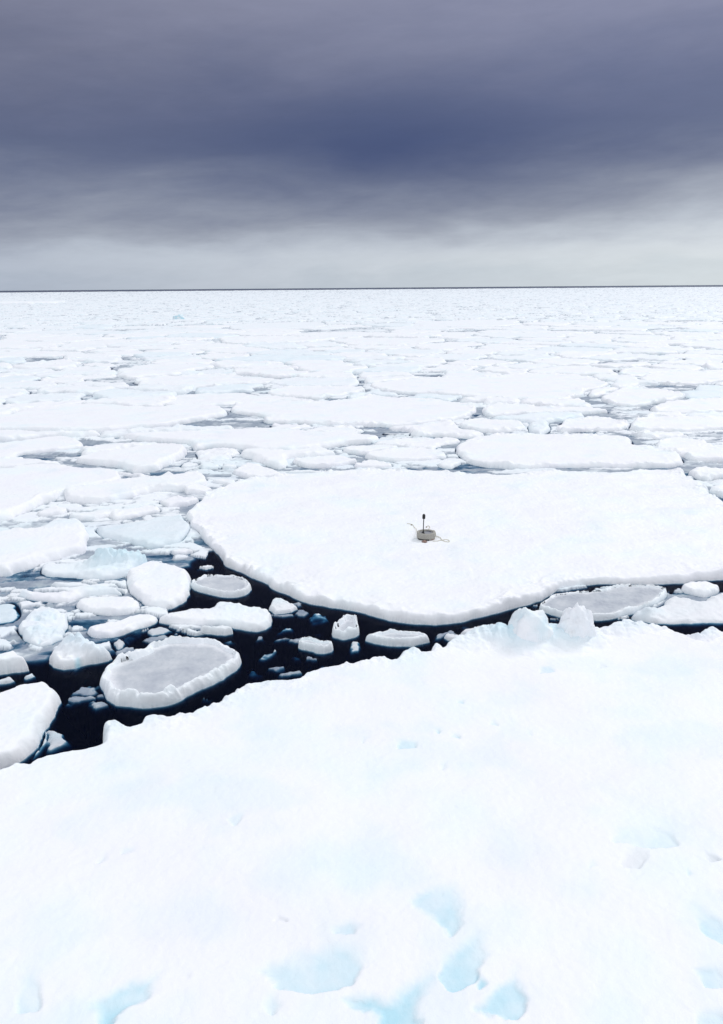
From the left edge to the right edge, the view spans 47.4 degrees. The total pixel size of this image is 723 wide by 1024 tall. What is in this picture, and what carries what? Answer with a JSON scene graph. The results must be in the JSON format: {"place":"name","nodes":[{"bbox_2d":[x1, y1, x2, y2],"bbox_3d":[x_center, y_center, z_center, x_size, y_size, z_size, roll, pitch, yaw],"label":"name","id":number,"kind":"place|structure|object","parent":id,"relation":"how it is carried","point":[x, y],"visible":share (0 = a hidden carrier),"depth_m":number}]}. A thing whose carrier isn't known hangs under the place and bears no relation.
{"place":"outdoors","nodes":[
{"label":"outdoors","id":0,"kind":"place"},
{"bbox_2d":[0,286,722,673],"bbox_3d":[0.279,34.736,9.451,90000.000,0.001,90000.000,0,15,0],"label":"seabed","id":1,"kind":"structure","parent":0,"point":[396,288],"depth_m":24270.92},
{"bbox_2d":[0,0,722,290],"label":"sky","id":2,"kind":"structure","parent":0,"point":[145,144]},
{"bbox_3d":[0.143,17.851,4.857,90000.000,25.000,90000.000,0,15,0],"label":"sea","id":3,"kind":"structure","parent":0,"visible":0},
{"bbox_2d":[0,604,20,625],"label":"ice floe","id":4,"kind":"object","parent":3,"relation":"on","point":[9,613],"visible":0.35,"depth_m":15.78},
{"bbox_2d":[0,651,29,685],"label":"ice chunk","id":5,"kind":"object","parent":3,"relation":"on","point":[13,666],"visible":0.37,"depth_m":13.41},
{"bbox_2d":[0,380,57,389],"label":"snow floe","id":6,"kind":"object","parent":3,"relation":"on","point":[26,385],"visible":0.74,"depth_m":52.51},
{"bbox_2d":[0,456,60,467],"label":"snow floe","id":7,"kind":"object","parent":3,"relation":"on","point":[7,462],"visible":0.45,"depth_m":28.82},
{"bbox_2d":[0,350,82,357],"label":"snow floe","id":8,"kind":"object","parent":3,"relation":"on","point":[23,354],"visible":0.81,"depth_m":77.88},
{"bbox_2d":[0,436,83,457],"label":"ice floe","id":9,"kind":"object","parent":3,"relation":"on","point":[32,446],"visible":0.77,"depth_m":32.12},
{"bbox_2d":[18,607,68,646],"bbox_3d":[-5.815,2.424,15.133,1.685,0.983,2.352,0,15,0],"label":"ice chunk","id":10,"kind":"object","parent":3,"relation":"on","point":[48,626],"visible":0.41,"depth_m":14.91},
{"bbox_2d":[0,682,88,769],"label":"snow floe","id":11,"kind":"object","parent":3,"relation":"on","point":[31,714],"visible":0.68,"depth_m":11.73},
{"bbox_2d":[0,518,88,576],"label":"snow floe","id":12,"kind":"object","parent":3,"relation":"on","point":[31,548],"visible":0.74,"depth_m":19.33},
{"bbox_2d":[13,363,76,369],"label":"snow floe","id":13,"kind":"object","parent":3,"relation":"on","point":[60,366],"visible":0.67,"depth_m":65.31},
{"bbox_2d":[5,393,86,403],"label":"snow floe","id":14,"kind":"object","parent":3,"relation":"on","point":[33,398],"visible":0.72,"depth_m":46.62},
{"bbox_2d":[0,429,99,442],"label":"snow floe","id":15,"kind":"object","parent":3,"relation":"on","point":[12,435],"visible":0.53,"depth_m":34.49},
{"bbox_2d":[45,731,74,755],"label":"sunken ice","id":16,"kind":"structure","parent":3,"relation":"on","point":[56,743],"depth_m":11.31},
{"bbox_2d":[0,464,120,522],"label":"snow floe","id":17,"kind":"object","parent":3,"relation":"on","point":[26,488],"visible":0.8,"depth_m":25.52},
{"bbox_2d":[19,585,121,603],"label":"ice floe","id":18,"kind":"object","parent":3,"relation":"on","point":[69,596],"visible":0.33,"depth_m":16.61},
{"bbox_2d":[36,384,113,394],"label":"snow floe","id":19,"kind":"object","parent":3,"relation":"on","point":[65,388],"visible":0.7,"depth_m":49.66},
{"bbox_2d":[33,370,116,377],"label":"snow floe","id":20,"kind":"object","parent":3,"relation":"on","point":[53,374],"visible":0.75,"depth_m":59.85},
{"bbox_2d":[41,373,116,383],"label":"snow floe","id":21,"kind":"object","parent":3,"relation":"on","point":[70,378],"visible":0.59,"depth_m":57.27},
{"bbox_2d":[47,632,112,705],"bbox_3d":[-4.706,2.617,13.935,1.791,1.191,1.373,-7,16,-22],"label":"ice chunk","id":22,"kind":"object","parent":3,"relation":"on","point":[71,652],"visible":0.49,"depth_m":13.67},
{"bbox_2d":[41,547,146,580],"bbox_3d":[-5.955,1.447,18.265,3.105,1.266,1.924,0,15,0],"label":"ice floe","id":23,"kind":"object","parent":3,"relation":"on","point":[106,564],"visible":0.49,"depth_m":18.10},
{"bbox_2d":[69,508,119,521],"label":"ice floe","id":24,"kind":"object","parent":3,"relation":"on","point":[92,515],"visible":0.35,"depth_m":22.33},
{"bbox_2d":[76,596,139,615],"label":"pancake floe","id":25,"kind":"object","parent":3,"relation":"on","point":[110,606],"visible":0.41,"depth_m":15.95},
{"bbox_2d":[0,403,227,432],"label":"snow floe","id":26,"kind":"object","parent":3,"relation":"on","point":[100,418],"visible":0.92,"depth_m":38.81},
{"bbox_2d":[79,442,155,455],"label":"snow floe","id":27,"kind":"object","parent":3,"relation":"on","point":[84,450],"visible":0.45,"depth_m":31.51},
{"bbox_2d":[87,614,158,638],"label":"pancake floe","id":28,"kind":"object","parent":3,"relation":"on","point":[127,626],"visible":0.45,"depth_m":15.00},
{"bbox_2d":[81,395,176,406],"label":"snow floe","id":29,"kind":"object","parent":3,"relation":"on","point":[160,400],"visible":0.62,"depth_m":44.33},
{"bbox_2d":[76,443,186,472],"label":"snow floe","id":30,"kind":"object","parent":3,"relation":"on","point":[150,458],"visible":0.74,"depth_m":29.39},
{"bbox_2d":[92,388,176,398],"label":"snow floe","id":31,"kind":"object","parent":3,"relation":"on","point":[114,393],"visible":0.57,"depth_m":47.19},
{"bbox_2d":[109,505,160,520],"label":"ice floe","id":32,"kind":"object","parent":3,"relation":"on","point":[129,514],"visible":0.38,"depth_m":22.53},
{"bbox_2d":[64,471,207,504],"bbox_3d":[-6.911,-0.443,25.554,5.313,1.065,2.992,-11,18,-33],"label":"snow floe","id":33,"kind":"object","parent":3,"relation":"on","point":[120,488],"visible":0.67,"depth_m":25.03},
{"bbox_2d":[96,515,189,548],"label":"ice floe","id":34,"kind":"object","parent":3,"relation":"on","point":[157,532],"visible":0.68,"depth_m":20.71},
{"bbox_2d":[117,370,180,379],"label":"snow floe","id":35,"kind":"object","parent":3,"relation":"on","point":[131,374],"visible":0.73,"depth_m":58.68},
{"bbox_2d":[126,561,196,611],"bbox_3d":[-4.270,1.833,17.347,2.330,0.942,3.357,0,15,0],"label":"pancake floe","id":36,"kind":"object","parent":3,"relation":"on","point":[158,584],"visible":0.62,"depth_m":16.88},
{"bbox_2d":[128,383,195,394],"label":"snow floe","id":37,"kind":"object","parent":3,"relation":"on","point":[181,389],"visible":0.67,"depth_m":49.87},
{"bbox_2d":[116,363,213,372],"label":"snow floe","id":38,"kind":"object","parent":3,"relation":"on","point":[181,367],"visible":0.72,"depth_m":63.32},
{"bbox_2d":[99,424,232,438],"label":"snow floe","id":39,"kind":"object","parent":3,"relation":"on","point":[117,433],"visible":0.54,"depth_m":35.36},
{"bbox_2d":[84,635,248,746],"bbox_3d":[-3.118,2.829,13.486,2.557,0.999,3.212,12,19,38],"label":"pancake floe","id":40,"kind":"object","parent":3,"relation":"on","point":[171,675],"visible":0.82,"depth_m":13.08},
{"bbox_2d":[160,495,198,506],"bbox_3d":[-5.314,0.054,23.936,1.929,0.940,1.893,0,15,0],"label":"ice chunk","id":41,"kind":"object","parent":3,"relation":"on","point":[177,501],"visible":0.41,"depth_m":23.66},
{"bbox_2d":[150,358,214,363],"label":"snow floe","id":42,"kind":"object","parent":3,"relation":"on","point":[185,361],"visible":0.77,"depth_m":68.58},
{"bbox_2d":[134,372,278,388],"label":"snow floe","id":43,"kind":"object","parent":3,"relation":"on","point":[199,380],"visible":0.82,"depth_m":54.67},
{"bbox_2d":[195,447,239,460],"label":"snow floe","id":44,"kind":"object","parent":3,"relation":"on","point":[217,454],"visible":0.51,"depth_m":30.44},
{"bbox_2d":[159,602,278,671],"bbox_3d":[-2.722,2.280,15.557,2.873,0.939,1.891,0,15,0],"label":"pancake floe","id":45,"kind":"object","parent":3,"relation":"on","point":[249,626],"visible":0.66,"depth_m":15.22},
{"bbox_2d":[200,625,242,666],"bbox_3d":[-2.646,2.467,14.945,1.380,0.870,0.920,0,15,0],"label":"ice chunk","id":46,"kind":"object","parent":3,"relation":"on","point":[222,634],"visible":0.18,"depth_m":14.82},
{"bbox_2d":[191,574,263,608],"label":"pancake floe","id":47,"kind":"object","parent":3,"relation":"on","point":[210,591],"visible":0.59,"depth_m":16.89},
{"bbox_2d":[195,383,263,393],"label":"snow floe","id":48,"kind":"object","parent":3,"relation":"on","point":[232,388],"visible":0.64,"depth_m":49.64},
{"bbox_2d":[165,393,313,405],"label":"snow floe","id":49,"kind":"object","parent":3,"relation":"on","point":[223,399],"visible":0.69,"depth_m":45.65},
{"bbox_2d":[210,360,283,368],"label":"snow floe","id":50,"kind":"object","parent":3,"relation":"on","point":[225,364],"visible":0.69,"depth_m":66.31},
{"bbox_2d":[124,428,378,450],"bbox_3d":[-4.635,-2.552,33.380,11.430,1.089,5.458,0,15,0],"label":"snow floe","id":51,"kind":"object","parent":3,"relation":"on","point":[264,438],"visible":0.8,"depth_m":33.08},
{"bbox_2d":[233,463,279,478],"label":"ice floe","id":52,"kind":"object","parent":3,"relation":"on","point":[246,471],"visible":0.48,"depth_m":27.37},
{"bbox_2d":[256,650,278,676],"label":"sunken ice","id":53,"kind":"structure","parent":3,"relation":"on","point":[265,663],"depth_m":13.90},
{"bbox_2d":[233,367,308,378],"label":"snow floe","id":54,"kind":"object","parent":3,"relation":"on","point":[280,373],"visible":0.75,"depth_m":58.91},
{"bbox_2d":[219,335,335,344],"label":"snow floe","id":55,"kind":"object","parent":3,"relation":"on","point":[272,339],"visible":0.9,"depth_m":96.45},
{"bbox_2d":[229,322,326,329],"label":"snow floe","id":56,"kind":"object","parent":3,"relation":"on","point":[284,325],"visible":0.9,"depth_m":133.95},
{"bbox_2d":[214,354,345,363],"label":"snow floe","id":57,"kind":"object","parent":3,"relation":"on","point":[284,358],"visible":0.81,"depth_m":70.88},
{"bbox_2d":[268,598,298,638],"bbox_3d":[-1.573,2.150,16.106,1.246,0.889,1.351,-11,18,-33],"label":"ice chunk","id":58,"kind":"object","parent":3,"relation":"on","point":[279,606],"visible":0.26,"depth_m":15.89},
{"bbox_2d":[241,446,334,469],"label":"snow floe","id":59,"kind":"object","parent":3,"relation":"on","point":[276,459],"visible":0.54,"depth_m":29.88},
{"bbox_2d":[247,349,332,354],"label":"snow floe","id":60,"kind":"object","parent":3,"relation":"on","point":[293,351],"visible":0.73,"depth_m":77.30},
{"bbox_2d":[285,636,341,672],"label":"pancake floe","id":61,"kind":"object","parent":3,"relation":"on","point":[322,651],"visible":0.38,"depth_m":14.12},
{"bbox_2d":[268,377,359,386],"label":"snow floe","id":62,"kind":"object","parent":3,"relation":"on","point":[313,381],"visible":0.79,"depth_m":53.13},
{"bbox_2d":[267,385,364,399],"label":"snow floe","id":63,"kind":"object","parent":3,"relation":"on","point":[317,392],"visible":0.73,"depth_m":48.30},
{"bbox_2d":[305,614,331,640],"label":"sunken ice","id":64,"kind":"structure","parent":3,"relation":"on","point":[317,624],"depth_m":15.44},
{"bbox_2d":[285,360,352,367],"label":"snow floe","id":65,"kind":"object","parent":3,"relation":"on","point":[300,363],"visible":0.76,"depth_m":66.42},
{"bbox_2d":[293,455,356,468],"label":"ice floe","id":66,"kind":"object","parent":3,"relation":"on","point":[318,462],"visible":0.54,"depth_m":28.85},
{"bbox_2d":[296,371,356,378],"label":"snow floe","id":67,"kind":"object","parent":3,"relation":"on","point":[322,374],"visible":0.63,"depth_m":56.70},
{"bbox_2d":[298,365,367,372],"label":"snow floe","id":68,"kind":"object","parent":3,"relation":"on","point":[338,368],"visible":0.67,"depth_m":61.44},
{"bbox_2d":[306,425,363,433],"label":"snow floe","id":69,"kind":"object","parent":3,"relation":"on","point":[345,428],"visible":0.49,"depth_m":35.49},
{"bbox_2d":[290,331,384,336],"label":"snow floe","id":70,"kind":"object","parent":3,"relation":"on","point":[363,334],"visible":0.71,"depth_m":108.62},
{"bbox_2d":[331,614,364,663],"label":"pancake floe","id":71,"kind":"object","parent":3,"relation":"on","point":[345,632],"visible":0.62,"depth_m":14.65},
{"bbox_2d":[231,393,476,427],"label":"snow floe","id":72,"kind":"object","parent":3,"relation":"on","point":[372,410],"visible":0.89,"depth_m":40.55},
{"bbox_2d":[343,642,365,663],"bbox_3d":[-0.111,2.668,14.362,0.688,0.725,0.898,0,15,0],"label":"ice chunk","id":73,"kind":"object","parent":3,"relation":"on","point":[355,654],"visible":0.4,"depth_m":14.18},
{"bbox_2d":[0,619,722,1023],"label":"snow floe","id":74,"kind":"object","parent":3,"relation":"on","point":[498,823],"visible":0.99,"depth_m":8.53},
{"bbox_2d":[508,607,553,642],"bbox_3d":[2.754,2.018,13.558,1.226,0.987,1.113,0,15,0],"label":"ice lump","id":75,"kind":"object","parent":74,"relation":"on","point":[530,625],"visible":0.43,"depth_m":13.27},
{"bbox_2d":[557,602,596,637],"bbox_3d":[3.561,1.989,13.656,0.918,1.013,0.852,-11,18,-33],"label":"ice lump","id":76,"kind":"object","parent":74,"relation":"on","point":[576,620],"visible":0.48,"depth_m":13.43},
{"bbox_2d":[0,287,722,747],"bbox_3d":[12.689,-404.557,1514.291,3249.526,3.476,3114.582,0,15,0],"label":"pack ice","id":77,"kind":"structure","parent":3,"relation":"on","point":[86,709],"depth_m":57.21},
{"bbox_2d":[343,444,396,454],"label":"ice floe","id":78,"kind":"object","parent":3,"relation":"on","point":[359,450],"visible":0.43,"depth_m":31.02},
{"bbox_2d":[349,359,413,366],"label":"snow floe","id":79,"kind":"object","parent":3,"relation":"on","point":[367,362],"visible":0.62,"depth_m":66.43},
{"bbox_2d":[330,337,444,343],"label":"snow floe","id":80,"kind":"object","parent":3,"relation":"on","point":[421,340],"visible":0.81,"depth_m":95.04},
{"bbox_2d":[353,365,421,374],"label":"snow floe","id":81,"kind":"object","parent":3,"relation":"on","point":[416,369],"visible":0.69,"depth_m":60.15},
{"bbox_2d":[362,629,430,659],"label":"pancake floe","id":82,"kind":"object","parent":3,"relation":"on","point":[391,644],"visible":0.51,"depth_m":14.37},
{"bbox_2d":[367,333,441,337],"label":"snow floe","id":83,"kind":"object","parent":3,"relation":"on","point":[403,335],"visible":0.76,"depth_m":102.31},
{"bbox_2d":[365,447,446,461],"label":"ice floe","id":84,"kind":"object","parent":3,"relation":"on","point":[396,454],"visible":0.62,"depth_m":29.84},
{"bbox_2d":[368,348,443,354],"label":"snow floe","id":85,"kind":"object","parent":3,"relation":"on","point":[397,351],"visible":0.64,"depth_m":77.93},
{"bbox_2d":[374,437,460,448],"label":"snow floe","id":86,"kind":"object","parent":3,"relation":"on","point":[428,443],"visible":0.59,"depth_m":32.49},
{"bbox_2d":[389,419,483,438],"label":"snow floe","id":87,"kind":"object","parent":3,"relation":"on","point":[448,428],"visible":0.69,"depth_m":34.84},
{"bbox_2d":[420,354,487,360],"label":"snow floe","id":88,"kind":"object","parent":3,"relation":"on","point":[451,357],"visible":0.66,"depth_m":71.77},
{"bbox_2d":[186,467,722,642],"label":"snow floe","id":89,"kind":"object","parent":3,"relation":"on","point":[331,545],"visible":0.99,"depth_m":19.86},
{"bbox_2d":[413,320,521,326],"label":"snow floe","id":90,"kind":"object","parent":3,"relation":"on","point":[475,323],"visible":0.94,"depth_m":135.78},
{"bbox_2d":[442,369,501,376],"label":"snow floe","id":91,"kind":"object","parent":3,"relation":"on","point":[464,373],"visible":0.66,"depth_m":57.61},
{"bbox_2d":[446,348,508,355],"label":"snow floe","id":92,"kind":"object","parent":3,"relation":"on","point":[487,351],"visible":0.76,"depth_m":76.62},
{"bbox_2d":[448,359,517,366],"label":"snow floe","id":93,"kind":"object","parent":3,"relation":"on","point":[485,362],"visible":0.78,"depth_m":66.06},
{"bbox_2d":[371,373,608,400],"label":"snow floe","id":94,"kind":"object","parent":3,"relation":"on","point":[520,386],"visible":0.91,"depth_m":50.32},
{"bbox_2d":[460,395,519,404],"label":"snow floe","id":95,"kind":"object","parent":3,"relation":"on","point":[487,400],"visible":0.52,"depth_m":43.91},
{"bbox_2d":[459,417,525,432],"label":"snow floe","id":96,"kind":"object","parent":3,"relation":"on","point":[483,425],"visible":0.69,"depth_m":35.98},
{"bbox_2d":[473,332,565,337],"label":"snow floe","id":97,"kind":"object","parent":3,"relation":"on","point":[517,335],"visible":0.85,"depth_m":101.58},
{"bbox_2d":[486,354,560,361],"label":"snow floe","id":98,"kind":"object","parent":3,"relation":"on","point":[524,358],"visible":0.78,"depth_m":69.99},
{"bbox_2d":[492,411,583,433],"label":"snow floe","id":99,"kind":"object","parent":3,"relation":"on","point":[538,422],"visible":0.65,"depth_m":37.82},
{"bbox_2d":[482,402,607,416],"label":"snow floe","id":100,"kind":"object","parent":3,"relation":"on","point":[497,409],"visible":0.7,"depth_m":40.38},
{"bbox_2d":[520,398,591,406],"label":"snow floe","id":101,"kind":"object","parent":3,"relation":"on","point":[576,402],"visible":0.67,"depth_m":42.50},
{"bbox_2d":[528,358,599,365],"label":"snow floe","id":102,"kind":"object","parent":3,"relation":"on","point":[566,361],"visible":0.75,"depth_m":66.07},
{"bbox_2d":[456,432,682,468],"bbox_3d":[7.497,-2.017,31.027,8.703,1.071,7.055,0,15,0],"label":"snow floe","id":103,"kind":"object","parent":3,"relation":"on","point":[502,450],"visible":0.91,"depth_m":29.99},
{"bbox_2d":[528,365,617,375],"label":"snow floe","id":104,"kind":"object","parent":3,"relation":"on","point":[586,370],"visible":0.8,"depth_m":58.86},
{"bbox_2d":[554,350,616,358],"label":"snow floe","id":105,"kind":"object","parent":3,"relation":"on","point":[572,354],"visible":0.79,"depth_m":73.00},
{"bbox_2d":[556,416,628,432],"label":"snow floe","id":106,"kind":"object","parent":3,"relation":"on","point":[585,424],"visible":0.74,"depth_m":35.83},
{"bbox_2d":[539,583,666,627],"bbox_3d":[4.763,2.095,16.171,3.452,0.902,2.314,0,15,0],"label":"pancake floe","id":107,"kind":"object","parent":3,"relation":"on","point":[610,605],"visible":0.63,"depth_m":15.99},
{"bbox_2d":[593,374,658,388],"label":"snow floe","id":108,"kind":"object","parent":3,"relation":"on","point":[621,381],"visible":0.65,"depth_m":52.07},
{"bbox_2d":[581,352,679,360],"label":"snow floe","id":109,"kind":"object","parent":3,"relation":"on","point":[623,356],"visible":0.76,"depth_m":69.21},
{"bbox_2d":[601,385,684,406],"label":"snow floe","id":110,"kind":"object","parent":3,"relation":"on","point":[631,396],"visible":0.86,"depth_m":44.91},
{"bbox_2d":[608,347,678,354],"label":"snow floe","id":111,"kind":"object","parent":3,"relation":"on","point":[649,351],"visible":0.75,"depth_m":75.07},
{"bbox_2d":[618,366,682,375],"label":"snow floe","id":112,"kind":"object","parent":3,"relation":"on","point":[636,371],"visible":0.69,"depth_m":58.80},
{"bbox_2d":[631,429,688,439],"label":"snow floe","id":113,"kind":"object","parent":3,"relation":"on","point":[655,435],"visible":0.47,"depth_m":33.54},
{"bbox_2d":[629,415,722,431],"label":"snow floe","id":114,"kind":"object","parent":3,"relation":"on","point":[679,423],"visible":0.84,"depth_m":36.02},
{"bbox_2d":[630,593,722,634],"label":"ice floe","id":115,"kind":"object","parent":3,"relation":"on","point":[685,616],"visible":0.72,"depth_m":15.33},
{"bbox_2d":[640,370,722,385],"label":"snow floe","id":116,"kind":"object","parent":3,"relation":"on","point":[685,377],"visible":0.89,"depth_m":53.92},
{"bbox_2d":[650,397,722,413],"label":"snow floe","id":117,"kind":"object","parent":3,"relation":"on","point":[697,405],"visible":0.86,"depth_m":41.08},
{"bbox_2d":[655,437,722,462],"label":"snow floe","id":118,"kind":"object","parent":3,"relation":"on","point":[702,450],"visible":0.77,"depth_m":30.43},
{"bbox_2d":[681,581,718,597],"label":"ice floe","id":119,"kind":"object","parent":3,"relation":"on","point":[704,589],"visible":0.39,"depth_m":16.58},
{"bbox_2d":[682,385,722,398],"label":"snow floe","id":120,"kind":"object","parent":3,"relation":"on","point":[705,391],"visible":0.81,"depth_m":46.79},
{"bbox_2d":[688,466,722,481],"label":"snow floe","id":121,"kind":"object","parent":3,"relation":"on","point":[704,473],"visible":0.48,"depth_m":26.47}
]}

